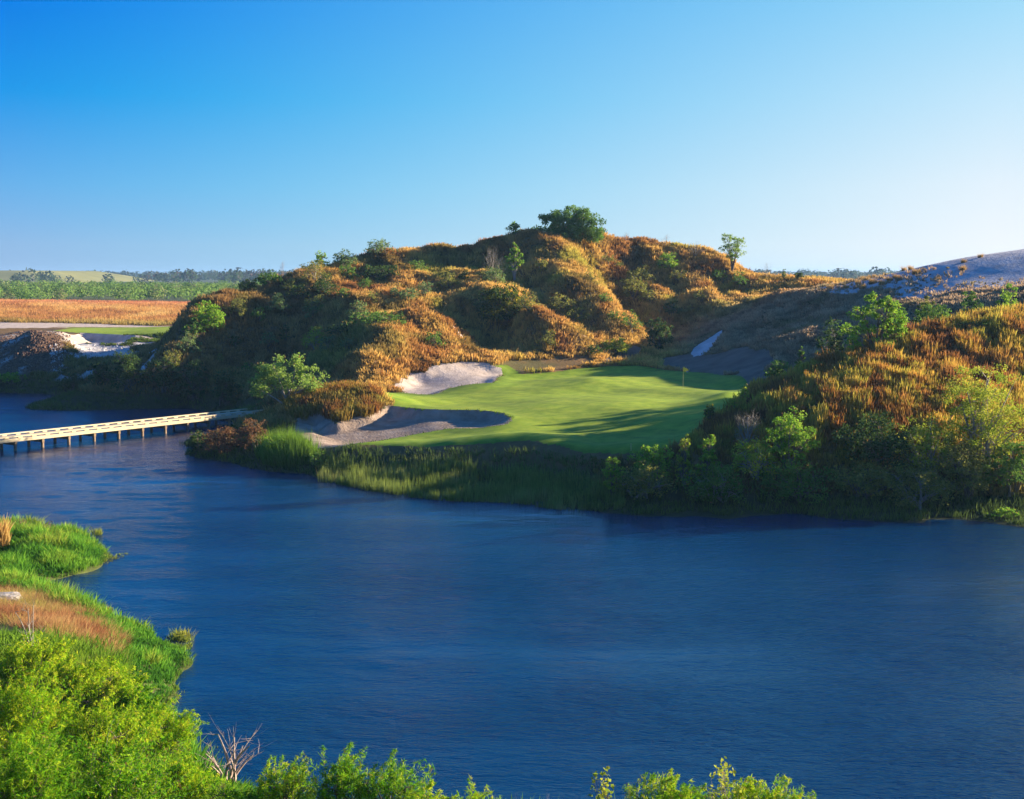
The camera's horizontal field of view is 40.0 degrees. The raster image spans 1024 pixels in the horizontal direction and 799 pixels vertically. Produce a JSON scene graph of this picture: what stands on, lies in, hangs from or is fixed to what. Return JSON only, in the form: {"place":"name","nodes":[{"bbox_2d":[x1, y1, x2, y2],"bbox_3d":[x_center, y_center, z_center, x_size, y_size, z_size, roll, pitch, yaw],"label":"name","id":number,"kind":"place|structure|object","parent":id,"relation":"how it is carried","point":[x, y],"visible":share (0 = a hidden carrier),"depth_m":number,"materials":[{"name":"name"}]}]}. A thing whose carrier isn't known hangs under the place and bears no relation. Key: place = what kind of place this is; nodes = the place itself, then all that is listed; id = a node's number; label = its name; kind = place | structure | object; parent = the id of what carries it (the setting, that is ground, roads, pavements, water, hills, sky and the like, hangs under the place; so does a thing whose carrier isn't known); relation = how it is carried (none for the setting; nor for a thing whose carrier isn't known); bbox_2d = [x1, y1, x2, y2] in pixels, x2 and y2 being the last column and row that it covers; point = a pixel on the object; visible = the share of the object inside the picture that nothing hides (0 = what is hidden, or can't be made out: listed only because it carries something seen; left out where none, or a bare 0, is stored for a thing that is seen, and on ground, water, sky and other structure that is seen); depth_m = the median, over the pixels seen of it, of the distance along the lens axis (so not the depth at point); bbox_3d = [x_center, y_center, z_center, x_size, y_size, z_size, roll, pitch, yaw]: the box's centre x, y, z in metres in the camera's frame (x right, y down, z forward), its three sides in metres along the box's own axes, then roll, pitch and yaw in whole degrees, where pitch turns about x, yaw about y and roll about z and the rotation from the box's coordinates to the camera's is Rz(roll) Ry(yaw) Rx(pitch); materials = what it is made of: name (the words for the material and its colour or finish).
{"place":"outdoors","nodes":[
{"label":"outdoors","id":0,"kind":"place"},
{"bbox_2d":[0,270,153,282],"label":"hill","id":1,"kind":"structure","parent":0,"point":[80,276],"depth_m":1529.82,"materials":[{"name":"sand"}]},
{"bbox_2d":[0,322,164,327],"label":"track","id":2,"kind":"structure","parent":0,"point":[25,325],"depth_m":262.01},
{"bbox_2d":[57,332,134,344],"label":"bunker ground","id":3,"kind":"structure","parent":0,"point":[80,338],"depth_m":227.23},
{"bbox_2d":[55,326,171,334],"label":"fairway ground","id":4,"kind":"structure","parent":0,"point":[131,330],"depth_m":236.36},
{"bbox_2d":[294,406,511,448],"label":"bunker ground","id":5,"kind":"structure","parent":0,"point":[387,422],"depth_m":125.25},
{"bbox_2d":[394,362,501,393],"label":"bunker ground","id":6,"kind":"structure","parent":0,"point":[437,378],"depth_m":157.79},
{"bbox_2d":[0,393,1023,798],"bbox_3d":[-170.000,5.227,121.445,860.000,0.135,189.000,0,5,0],"label":"lake","id":7,"kind":"structure","parent":0,"point":[516,651],"depth_m":64.03,"materials":[{"name":"blue liquid"}]},
{"bbox_2d":[0,408,262,450],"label":"boardwalk","id":8,"kind":"structure","parent":7,"relation":"in","point":[163,422],"depth_m":137.71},
{"bbox_2d":[0,233,1023,790],"bbox_3d":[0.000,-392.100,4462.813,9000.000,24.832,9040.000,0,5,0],"label":"hillside","id":9,"kind":"structure","parent":0,"point":[154,397],"depth_m":113.97,"materials":[{"name":"plant"}]},
{"bbox_2d":[0,516,15,547],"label":"straw tuft","id":10,"kind":"object","parent":9,"relation":"on","point":[5,535],"visible":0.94,"depth_m":78.78,"materials":[{"name":"beige plant"}]},
{"bbox_2d":[0,330,70,371],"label":"rubble","id":11,"kind":"object","parent":9,"relation":"on","point":[37,361],"visible":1,"depth_m":198.10,"materials":[{"name":"stone"}]},
{"bbox_2d":[0,631,92,691],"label":"willow bush","id":12,"kind":"object","parent":9,"relation":"on","point":[42,665],"visible":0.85,"depth_m":47.71,"materials":[{"name":"green plant"}]},
{"bbox_2d":[0,668,94,763],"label":"willow bush","id":13,"kind":"object","parent":9,"relation":"on","point":[16,716],"visible":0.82,"depth_m":40.17,"materials":[{"name":"green plant"}]},
{"bbox_2d":[0,714,116,798],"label":"willow bush","id":14,"kind":"object","parent":9,"relation":"on","point":[23,769],"visible":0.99,"depth_m":33.77,"materials":[{"name":"green plant"}]},
{"bbox_2d":[0,576,138,659],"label":"dry grass","id":15,"kind":"structure","parent":9,"relation":"on","point":[63,619],"depth_m":59.62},
{"bbox_2d":[55,372,89,391],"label":"shrub","id":16,"kind":"object","parent":9,"relation":"on","point":[73,383],"visible":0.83,"depth_m":186.64,"materials":[{"name":"green plant"}]},
{"bbox_2d":[0,298,189,325],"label":"field grass","id":17,"kind":"structure","parent":9,"relation":"on","point":[124,312],"depth_m":304.72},
{"bbox_2d":[44,654,148,713],"bbox_3d":[-14.034,9.660,47.651,3.285,1.855,3.436,0,5,0],"label":"willow bush","id":18,"kind":"object","parent":9,"relation":"on","point":[88,682],"visible":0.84,"depth_m":47.11,"materials":[{"name":"green plant"}]},
{"bbox_2d":[49,343,149,376],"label":"gravel","id":19,"kind":"structure","parent":9,"relation":"on","point":[81,351],"depth_m":201.13,"materials":[{"name":"gravel"}]},
{"bbox_2d":[86,360,118,385],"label":"shrub","id":20,"kind":"object","parent":9,"relation":"on","point":[100,370],"visible":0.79,"depth_m":173.39,"materials":[{"name":"green plant"}]},
{"bbox_2d":[49,685,172,778],"bbox_3d":[-11.907,10.024,41.462,3.291,3.011,3.540,-5,7,-43],"label":"willow bush","id":21,"kind":"object","parent":9,"relation":"on","point":[124,731],"visible":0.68,"depth_m":41.28,"materials":[{"name":"green plant"}]},
{"bbox_2d":[105,349,149,391],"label":"shrub","id":22,"kind":"object","parent":9,"relation":"on","point":[126,365],"visible":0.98,"depth_m":168.96,"materials":[{"name":"green plant"}]},
{"bbox_2d":[0,278,261,300],"bbox_3d":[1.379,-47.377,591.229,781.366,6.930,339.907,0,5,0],"label":"scrub woodland","id":23,"kind":"object","parent":9,"relation":"on","point":[128,290],"visible":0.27,"depth_m":483.01,"materials":[{"name":"green plant"}]},
{"bbox_2d":[106,681,169,715],"bbox_3d":[-12.687,10.316,46.978,2.498,1.695,2.493,0,5,0],"label":"willow bush","id":24,"kind":"object","parent":9,"relation":"on","point":[140,700],"visible":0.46,"depth_m":46.86,"materials":[{"name":"green plant"}]},
{"bbox_2d":[66,711,214,798],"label":"willow bush","id":25,"kind":"object","parent":9,"relation":"on","point":[126,782],"visible":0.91,"depth_m":35.56,"materials":[{"name":"green plant"}]},
{"bbox_2d":[0,512,311,798],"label":"marsh grass","id":26,"kind":"structure","parent":9,"relation":"on","point":[35,547],"depth_m":66.34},
{"bbox_2d":[143,357,185,392],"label":"shrub","id":27,"kind":"object","parent":9,"relation":"on","point":[164,372],"visible":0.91,"depth_m":168.94,"materials":[{"name":"green plant"}]},
{"bbox_2d":[125,693,209,760],"bbox_3d":[-10.644,10.193,42.969,2.634,2.122,2.861,0,5,0],"label":"willow bush","id":28,"kind":"object","parent":9,"relation":"on","point":[172,724],"visible":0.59,"depth_m":42.90,"materials":[{"name":"green plant"}]},
{"bbox_2d":[149,753,219,798],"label":"willow bush","id":29,"kind":"object","parent":9,"relation":"on","point":[193,777],"visible":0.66,"depth_m":38.37,"materials":[{"name":"green plant"}]},
{"bbox_2d":[171,331,202,352],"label":"shrub","id":30,"kind":"object","parent":9,"relation":"on","point":[189,340],"visible":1,"depth_m":173.52,"materials":[{"name":"green plant"}]},
{"bbox_2d":[181,316,205,337],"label":"shrub","id":31,"kind":"object","parent":9,"relation":"on","point":[192,328],"visible":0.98,"depth_m":175.98,"materials":[{"name":"green plant"}]},
{"bbox_2d":[185,429,209,453],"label":"shrub","id":32,"kind":"object","parent":9,"relation":"on","point":[193,442],"visible":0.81,"depth_m":123.83,"materials":[{"name":"green plant"}]},
{"bbox_2d":[189,300,225,332],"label":"tree","id":33,"kind":"object","parent":9,"relation":"on","point":[217,319],"visible":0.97,"depth_m":177.61,"materials":[{"name":"green plant"}]},
{"bbox_2d":[195,426,243,453],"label":"shrub","id":34,"kind":"object","parent":9,"relation":"on","point":[217,442],"visible":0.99,"depth_m":121.66,"materials":[{"name":"brown plant"}]},
{"bbox_2d":[194,713,268,781],"bbox_3d":[-8.925,10.838,43.501,2.627,2.493,2.421,4,6,35],"label":"dead bush","id":35,"kind":"object","parent":9,"relation":"on","point":[233,771],"visible":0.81,"depth_m":43.42,"materials":[{"name":"brown wood"}]},
{"bbox_2d":[195,777,268,798],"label":"willow bush","id":36,"kind":"object","parent":9,"relation":"on","point":[224,791],"visible":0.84,"depth_m":37.75,"materials":[{"name":"green plant"}]},
{"bbox_2d":[222,298,250,317],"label":"shrub","id":37,"kind":"object","parent":9,"relation":"on","point":[235,302],"visible":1,"depth_m":182.25,"materials":[{"name":"green plant"}]},
{"bbox_2d":[233,417,268,449],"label":"shrub","id":38,"kind":"object","parent":9,"relation":"on","point":[251,430],"visible":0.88,"depth_m":121.03,"materials":[{"name":"brown plant"}]},
{"bbox_2d":[256,270,282,285],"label":"shrub","id":39,"kind":"object","parent":9,"relation":"on","point":[264,279],"visible":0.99,"depth_m":191.65,"materials":[{"name":"green plant"}]},
{"bbox_2d":[266,292,291,312],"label":"shrub","id":40,"kind":"object","parent":9,"relation":"on","point":[277,300],"visible":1,"depth_m":184.66,"materials":[{"name":"green plant"}]},
{"bbox_2d":[250,422,321,467],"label":"reeds","id":41,"kind":"object","parent":9,"relation":"on","point":[295,448],"visible":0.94,"depth_m":115.24,"materials":[{"name":"green plant"}]},
{"bbox_2d":[249,751,326,798],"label":"willow bush","id":42,"kind":"object","parent":9,"relation":"on","point":[278,790],"visible":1,"depth_m":37.83,"materials":[{"name":"green plant"}]},
{"bbox_2d":[247,352,330,403],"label":"shrub","id":43,"kind":"object","parent":9,"relation":"on","point":[264,373],"visible":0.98,"depth_m":133.85,"materials":[{"name":"green plant"}]},
{"bbox_2d":[0,622,614,798],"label":"weeds","id":44,"kind":"object","parent":9,"relation":"on","point":[13,636],"visible":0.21,"depth_m":52.03,"materials":[{"name":"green plant"}]},
{"bbox_2d":[300,326,323,349],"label":"shrub","id":45,"kind":"object","parent":9,"relation":"on","point":[313,340],"visible":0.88,"depth_m":174.15,"materials":[{"name":"green plant"}]},
{"bbox_2d":[298,260,329,281],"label":"shrub","id":46,"kind":"object","parent":9,"relation":"on","point":[310,266],"visible":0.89,"depth_m":191.65,"materials":[{"name":"green plant"}]},
{"bbox_2d":[310,273,339,295],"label":"shrub","id":47,"kind":"object","parent":9,"relation":"on","point":[323,285],"visible":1,"depth_m":187.55,"materials":[{"name":"green plant"}]},
{"bbox_2d":[279,379,384,422],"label":"knoll grass","id":48,"kind":"structure","parent":9,"relation":"on","point":[342,411],"depth_m":129.20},
{"bbox_2d":[332,248,360,267],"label":"shrub","id":49,"kind":"object","parent":9,"relation":"on","point":[343,258],"visible":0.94,"depth_m":201.54,"materials":[{"name":"green plant"}]},
{"bbox_2d":[311,741,382,798],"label":"willow bush","id":50,"kind":"object","parent":9,"relation":"on","point":[342,778],"visible":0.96,"depth_m":37.94,"materials":[{"name":"green plant"}]},
{"bbox_2d":[347,310,406,325],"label":"shrub","id":51,"kind":"object","parent":9,"relation":"on","point":[375,316],"visible":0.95,"depth_m":166.99,"materials":[{"name":"green plant"}]},
{"bbox_2d":[358,264,399,280],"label":"shrub","id":52,"kind":"object","parent":9,"relation":"on","point":[374,270],"visible":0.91,"depth_m":197.72,"materials":[{"name":"green plant"}]},
{"bbox_2d":[364,238,398,255],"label":"shrub","id":53,"kind":"object","parent":9,"relation":"on","point":[379,247],"visible":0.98,"depth_m":205.04,"materials":[{"name":"green plant"}]},
{"bbox_2d":[351,749,436,798],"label":"willow bush","id":54,"kind":"object","parent":9,"relation":"on","point":[393,784],"visible":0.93,"depth_m":37.95,"materials":[{"name":"green plant"}]},
{"bbox_2d":[408,779,449,798],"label":"willow bush","id":55,"kind":"object","parent":9,"relation":"on","point":[429,794],"visible":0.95,"depth_m":37.74,"materials":[{"name":"green plant"}]},
{"bbox_2d":[9,266,900,282],"bbox_3d":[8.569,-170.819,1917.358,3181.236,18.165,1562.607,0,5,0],"label":"distant forest","id":56,"kind":"object","parent":9,"relation":"on","point":[187,275],"visible":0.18,"depth_m":1315.05,"materials":[{"name":"green plant"}]},
{"bbox_2d":[316,448,625,511],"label":"reeds","id":57,"kind":"object","parent":9,"relation":"on","point":[514,479],"visible":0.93,"depth_m":103.34,"materials":[{"name":"green plant"}]},
{"bbox_2d":[450,775,500,798],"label":"willow bush","id":58,"kind":"object","parent":9,"relation":"on","point":[472,795],"visible":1,"depth_m":37.14,"materials":[{"name":"green plant"}]},
{"bbox_2d":[481,266,507,282],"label":"shrub","id":59,"kind":"object","parent":9,"relation":"on","point":[493,274],"visible":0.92,"depth_m":193.81,"materials":[{"name":"green plant"}]},
{"bbox_2d":[476,280,530,321],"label":"shrub","id":60,"kind":"object","parent":9,"relation":"on","point":[504,297],"visible":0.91,"depth_m":180.44,"materials":[{"name":"green plant"}]},
{"bbox_2d":[0,370,1023,533],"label":"bank grass","id":61,"kind":"structure","parent":9,"relation":"on","point":[34,406],"depth_m":102.69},
{"bbox_2d":[504,242,523,280],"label":"sapling","id":62,"kind":"object","parent":9,"relation":"on","point":[514,259],"visible":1,"depth_m":201.26,"materials":[{"name":"green plant"}]},
{"bbox_2d":[27,227,1023,430],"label":"dry grass","id":63,"kind":"structure","parent":9,"relation":"on","point":[750,306],"depth_m":181.91,"materials":[{"name":"plant"}]},
{"bbox_2d":[515,289,544,312],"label":"shrub","id":64,"kind":"object","parent":9,"relation":"on","point":[524,301],"visible":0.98,"depth_m":177.56,"materials":[{"name":"green plant"}]},
{"bbox_2d":[546,292,576,315],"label":"shrub","id":65,"kind":"object","parent":9,"relation":"on","point":[565,305],"visible":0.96,"depth_m":186.76,"materials":[{"name":"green plant"}]},
{"bbox_2d":[532,204,607,243],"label":"tree","id":66,"kind":"object","parent":9,"relation":"on","point":[574,227],"visible":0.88,"depth_m":213.50,"materials":[{"name":"green plant"}]},
{"bbox_2d":[587,766,613,798],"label":"sapling","id":67,"kind":"object","parent":9,"relation":"on","point":[602,795],"visible":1,"depth_m":36.41,"materials":[{"name":"green plant"}]},
{"bbox_2d":[601,456,625,494],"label":"shrub","id":68,"kind":"object","parent":9,"relation":"on","point":[611,470],"visible":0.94,"depth_m":97.37,"materials":[{"name":"green plant"}]},
{"bbox_2d":[600,337,631,354],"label":"shrub","id":69,"kind":"object","parent":9,"relation":"on","point":[623,345],"visible":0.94,"depth_m":176.26,"materials":[{"name":"green plant"}]},
{"bbox_2d":[613,268,646,299],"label":"shrub","id":70,"kind":"object","parent":9,"relation":"on","point":[627,289],"visible":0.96,"depth_m":207.55,"materials":[{"name":"green plant"}]},
{"bbox_2d":[604,458,678,499],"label":"shrub","id":71,"kind":"object","parent":9,"relation":"on","point":[642,483],"visible":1,"depth_m":96.53,"materials":[{"name":"green plant"}]},
{"bbox_2d":[627,444,674,486],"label":"shrub","id":72,"kind":"object","parent":9,"relation":"on","point":[655,455],"visible":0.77,"depth_m":98.76,"materials":[{"name":"green plant"}]},
{"bbox_2d":[644,317,673,348],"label":"shrub","id":73,"kind":"object","parent":9,"relation":"on","point":[662,331],"visible":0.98,"depth_m":178.13,"materials":[{"name":"green plant"}]},
{"bbox_2d":[622,768,710,798],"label":"willow bush","id":74,"kind":"object","parent":9,"relation":"on","point":[672,792],"visible":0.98,"depth_m":37.21,"materials":[{"name":"green plant"}]},
{"bbox_2d":[674,434,694,489],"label":"shrub","id":75,"kind":"object","parent":9,"relation":"on","point":[685,447],"visible":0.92,"depth_m":98.38,"materials":[{"name":"green plant"}]},
{"bbox_2d":[664,780,718,798],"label":"willow bush","id":76,"kind":"object","parent":9,"relation":"on","point":[698,792],"visible":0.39,"depth_m":37.63,"materials":[{"name":"green plant"}]},
{"bbox_2d":[695,434,720,489],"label":"shrub","id":77,"kind":"object","parent":9,"relation":"on","point":[708,455],"visible":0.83,"depth_m":97.78,"materials":[{"name":"green plant"}]},
{"bbox_2d":[675,463,748,502],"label":"shrub","id":78,"kind":"object","parent":9,"relation":"on","point":[717,479],"visible":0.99,"depth_m":95.76,"materials":[{"name":"green plant"}]},
{"bbox_2d":[701,756,746,798],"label":"sapling","id":79,"kind":"object","parent":9,"relation":"on","point":[722,788],"visible":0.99,"depth_m":36.50,"materials":[{"name":"green plant"}]},
{"bbox_2d":[718,233,745,271],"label":"sapling","id":80,"kind":"object","parent":9,"relation":"on","point":[730,255],"visible":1,"depth_m":214.51,"materials":[{"name":"green plant"}]},
{"bbox_2d":[707,775,778,798],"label":"willow bush","id":81,"kind":"object","parent":9,"relation":"on","point":[745,790],"visible":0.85,"depth_m":36.95,"materials":[{"name":"green plant"}]},
{"bbox_2d":[733,412,759,444],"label":"shrub","id":82,"kind":"object","parent":9,"relation":"on","point":[747,422],"visible":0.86,"depth_m":100.14,"materials":[{"name":"grey plant"}]},
{"bbox_2d":[729,436,781,480],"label":"shrub","id":83,"kind":"object","parent":9,"relation":"on","point":[748,458],"visible":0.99,"depth_m":97.03,"materials":[{"name":"green plant"}]},
{"bbox_2d":[763,360,791,375],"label":"shrub","id":84,"kind":"object","parent":9,"relation":"on","point":[777,367],"visible":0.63,"depth_m":118.93,"materials":[{"name":"green plant"}]},
{"bbox_2d":[740,774,816,798],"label":"willow bush","id":85,"kind":"object","parent":9,"relation":"on","point":[777,795],"visible":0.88,"depth_m":36.99,"materials":[{"name":"green plant"}]},
{"bbox_2d":[762,406,820,469],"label":"shrub","id":86,"kind":"object","parent":9,"relation":"on","point":[797,436],"visible":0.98,"depth_m":97.35,"materials":[{"name":"green plant"}]},
{"bbox_2d":[591,301,1023,496],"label":"dry grass","id":87,"kind":"structure","parent":9,"relation":"on","point":[862,377],"depth_m":105.17,"materials":[{"name":"plant"}]},
{"bbox_2d":[815,316,852,353],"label":"shrub","id":88,"kind":"object","parent":9,"relation":"on","point":[831,342],"visible":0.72,"depth_m":119.88,"materials":[{"name":"green plant"}]},
{"bbox_2d":[838,291,909,348],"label":"shrub","id":89,"kind":"object","parent":9,"relation":"on","point":[888,329],"visible":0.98,"depth_m":113.51,"materials":[{"name":"green plant"}]},
{"bbox_2d":[831,409,930,468],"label":"shrub","id":90,"kind":"object","parent":9,"relation":"on","point":[865,445],"visible":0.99,"depth_m":96.24,"materials":[{"name":"green plant"}]},
{"bbox_2d":[873,458,963,509],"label":"shrub","id":91,"kind":"object","parent":9,"relation":"on","point":[920,483],"visible":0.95,"depth_m":93.84,"materials":[{"name":"green plant"}]},
{"bbox_2d":[888,411,962,476],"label":"shrub","id":92,"kind":"object","parent":9,"relation":"on","point":[932,438],"visible":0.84,"depth_m":96.38,"materials":[{"name":"green plant"}]},
{"bbox_2d":[912,303,951,324],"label":"shrub","id":93,"kind":"object","parent":9,"relation":"on","point":[926,309],"visible":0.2,"depth_m":127.83,"materials":[{"name":"green plant"}]},
{"bbox_2d":[924,434,999,499],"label":"shrub","id":94,"kind":"object","parent":9,"relation":"on","point":[964,465],"visible":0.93,"depth_m":94.43,"materials":[{"name":"green plant"}]},
{"bbox_2d":[957,291,984,316],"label":"shrub","id":95,"kind":"object","parent":9,"relation":"on","point":[970,299],"visible":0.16,"depth_m":133.85,"materials":[{"name":"green plant"}]},
{"bbox_2d":[939,361,1023,471],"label":"tree","id":96,"kind":"object","parent":9,"relation":"on","point":[987,433],"visible":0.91,"depth_m":96.24,"materials":[{"name":"green plant"}]},
{"bbox_2d":[976,439,1023,496],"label":"shrub","id":97,"kind":"object","parent":9,"relation":"on","point":[1012,468],"visible":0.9,"depth_m":94.58,"materials":[{"name":"green plant"}]},
{"bbox_2d":[987,507,1019,518],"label":"grass","id":98,"kind":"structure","parent":9,"relation":"on","point":[1004,512],"depth_m":91.32,"materials":[{"name":"green plant"}]},
{"bbox_2d":[996,283,1017,308],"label":"shrub","id":99,"kind":"object","parent":9,"relation":"on","point":[1006,297],"visible":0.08,"depth_m":135.52,"materials":[{"name":"green plant"}]},
{"bbox_2d":[0,0,1023,274],"label":"sky","id":100,"kind":"structure","parent":0,"point":[162,136],"materials":[{"name":"blue"}]},
{"bbox_2d":[501,356,593,373],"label":"bare ground","id":101,"kind":"structure","parent":0,"point":[559,364],"depth_m":167.40,"materials":[{"name":"soil"}]},
{"bbox_2d":[356,365,747,453],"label":"green ground","id":102,"kind":"structure","parent":0,"point":[610,409],"depth_m":127.48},
{"bbox_2d":[691,330,721,356],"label":"sand ground","id":103,"kind":"structure","parent":0,"point":[700,348],"depth_m":171.05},
{"bbox_2d":[662,346,773,384],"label":"sandy ground","id":104,"kind":"structure","parent":0,"point":[747,363],"depth_m":158.40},
{"bbox_2d":[816,249,1023,299],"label":"dune ground","id":105,"kind":"structure","parent":0,"point":[996,267],"depth_m":172.24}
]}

